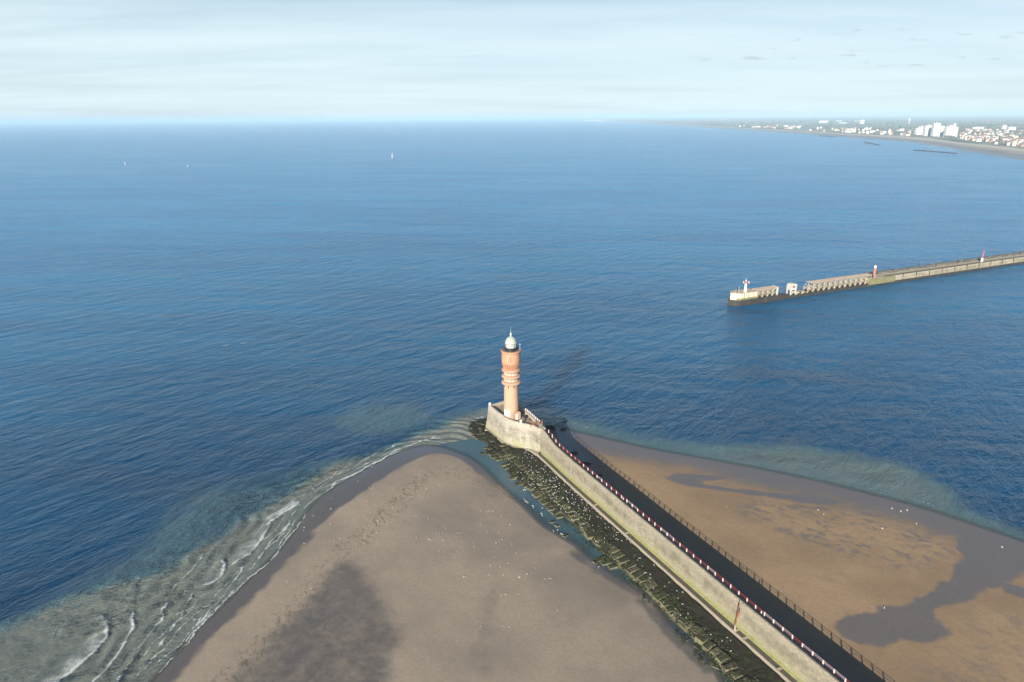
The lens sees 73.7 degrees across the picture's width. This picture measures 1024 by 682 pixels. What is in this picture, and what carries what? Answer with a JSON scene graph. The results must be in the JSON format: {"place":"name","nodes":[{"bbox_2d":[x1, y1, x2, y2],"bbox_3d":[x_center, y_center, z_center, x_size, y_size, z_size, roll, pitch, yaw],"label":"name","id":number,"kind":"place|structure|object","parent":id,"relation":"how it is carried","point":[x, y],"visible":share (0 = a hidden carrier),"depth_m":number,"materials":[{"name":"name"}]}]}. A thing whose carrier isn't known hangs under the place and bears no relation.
{"place":"outdoors","nodes":[
{"label":"outdoors","id":0,"kind":"place"},
{"bbox_2d":[0,119,1023,681],"bbox_3d":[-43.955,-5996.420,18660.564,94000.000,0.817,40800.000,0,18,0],"label":"sea","id":1,"kind":"structure","parent":0,"point":[232,353],"depth_m":430.25,"materials":[{"name":"liquid"}]},
{"bbox_2d":[727,251,1023,305],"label":"breakwater","id":2,"kind":"object","parent":1,"relation":"in","point":[890,276],"visible":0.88,"depth_m":543.51,"materials":[{"name":"concrete"}]},
{"bbox_2d":[730,288,757,300],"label":"pier end block","id":3,"kind":"structure","parent":2,"relation":"on","point":[747,295],"depth_m":471.06,"materials":[{"name":"concrete"}]},
{"bbox_2d":[752,285,778,296],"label":"lattice walkway","id":4,"kind":"structure","parent":2,"relation":"on","point":[768,288],"depth_m":480.06,"materials":[{"name":"concrete"}]},
{"bbox_2d":[796,273,872,293],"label":"lattice walkway","id":5,"kind":"structure","parent":2,"relation":"on","point":[836,279],"depth_m":506.81,"materials":[{"name":"concrete"}]},
{"bbox_2d":[873,265,876,277],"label":"beacon tower","id":6,"kind":"structure","parent":2,"relation":"on","point":[874,271],"depth_m":522.38,"materials":[{"name":"brown brick"}]},
{"bbox_2d":[915,149,957,153],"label":"rock breakwater","id":7,"kind":"object","parent":1,"relation":"in","point":[937,151],"visible":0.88,"depth_m":2330.71,"materials":[{"name":"grey stone"}]},
{"bbox_2d":[150,424,1023,681],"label":"sand","id":8,"kind":"structure","parent":0,"point":[399,596],"depth_m":189.88,"materials":[{"name":"beige sand"}]},
{"bbox_2d":[545,425,555,428],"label":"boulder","id":9,"kind":"object","parent":8,"relation":"on","point":[549,427],"visible":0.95,"depth_m":287.57,"materials":[{"name":"black stone"}]},
{"bbox_2d":[468,418,784,681],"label":"stone apron","id":10,"kind":"object","parent":8,"relation":"on","point":[744,661],"visible":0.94,"depth_m":199.23,"materials":[{"name":"black stone"}]},
{"bbox_2d":[517,458,564,491],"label":"seagull flock","id":11,"kind":"object","parent":10,"relation":"on","point":[540,479],"visible":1,"depth_m":245.04,"materials":[{"name":"white"}]},
{"bbox_2d":[493,451,759,681],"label":"rocks","id":12,"kind":"object","parent":10,"relation":"on","point":[642,587],"visible":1,"depth_m":193.01,"materials":[{"name":"grey stone"}]},
{"bbox_2d":[485,401,842,681],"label":"stone pier","id":13,"kind":"structure","parent":8,"relation":"on","point":[783,656],"depth_m":194.22,"materials":[{"name":"stone"}]},
{"bbox_2d":[501,332,520,419],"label":"lighthouse","id":14,"kind":"object","parent":13,"relation":"on","point":[511,369],"visible":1,"depth_m":266.89,"materials":[{"name":"orange brick"}]},
{"bbox_2d":[548,429,846,681],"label":"pier railing","id":15,"kind":"object","parent":13,"relation":"on","point":[783,628],"visible":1,"depth_m":185.39,"materials":[{"name":"metal"}]},
{"bbox_2d":[734,602,743,630],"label":"davit post","id":16,"kind":"object","parent":13,"relation":"on","point":[738,614],"visible":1,"depth_m":169.03,"materials":[{"name":"metal"}]},
{"bbox_2d":[711,662,718,669],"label":"loose stone","id":17,"kind":"object","parent":8,"relation":"on","point":[714,666],"visible":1,"depth_m":162.81,"materials":[{"name":"grey stone"}]},
{"bbox_2d":[464,115,1023,159],"bbox_3d":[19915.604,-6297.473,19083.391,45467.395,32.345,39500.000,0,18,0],"label":"land","id":18,"kind":"structure","parent":0,"point":[998,150],"depth_m":8636.08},
{"bbox_2d":[699,119,1023,145],"bbox_3d":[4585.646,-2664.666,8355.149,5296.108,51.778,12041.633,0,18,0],"label":"woodland","id":19,"kind":"object","parent":18,"relation":"on","point":[811,126],"visible":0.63,"depth_m":6830.60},
{"bbox_2d":[914,126,923,134],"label":"apartment block","id":20,"kind":"structure","parent":18,"relation":"on","point":[918,130],"depth_m":4088.32,"materials":[{"name":"white concrete"}]},
{"bbox_2d":[922,125,931,135],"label":"apartment block","id":21,"kind":"structure","parent":18,"relation":"on","point":[926,130],"depth_m":3908.26,"materials":[{"name":"white concrete"}]},
{"bbox_2d":[930,122,944,135],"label":"apartment block","id":22,"kind":"structure","parent":18,"relation":"on","point":[937,128],"depth_m":3815.21,"materials":[{"name":"white concrete"}]},
{"bbox_2d":[943,123,958,136],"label":"apartment block","id":23,"kind":"structure","parent":18,"relation":"on","point":[952,130],"depth_m":3715.20,"materials":[{"name":"white concrete"}]},
{"bbox_2d":[1007,126,1015,130],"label":"apartment block","id":24,"kind":"structure","parent":18,"relation":"on","point":[1011,128],"depth_m":4843.53,"materials":[{"name":"white concrete"}]},
{"bbox_2d":[743,278,749,291],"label":"beacon tower","id":25,"kind":"structure","parent":0,"point":[745,287],"depth_m":470.46,"materials":[{"name":"white paint"}]},
{"bbox_2d":[786,283,796,294],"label":"ruined pillar","id":26,"kind":"structure","parent":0,"point":[791,287],"depth_m":489.32,"materials":[{"name":"concrete"}]}
]}

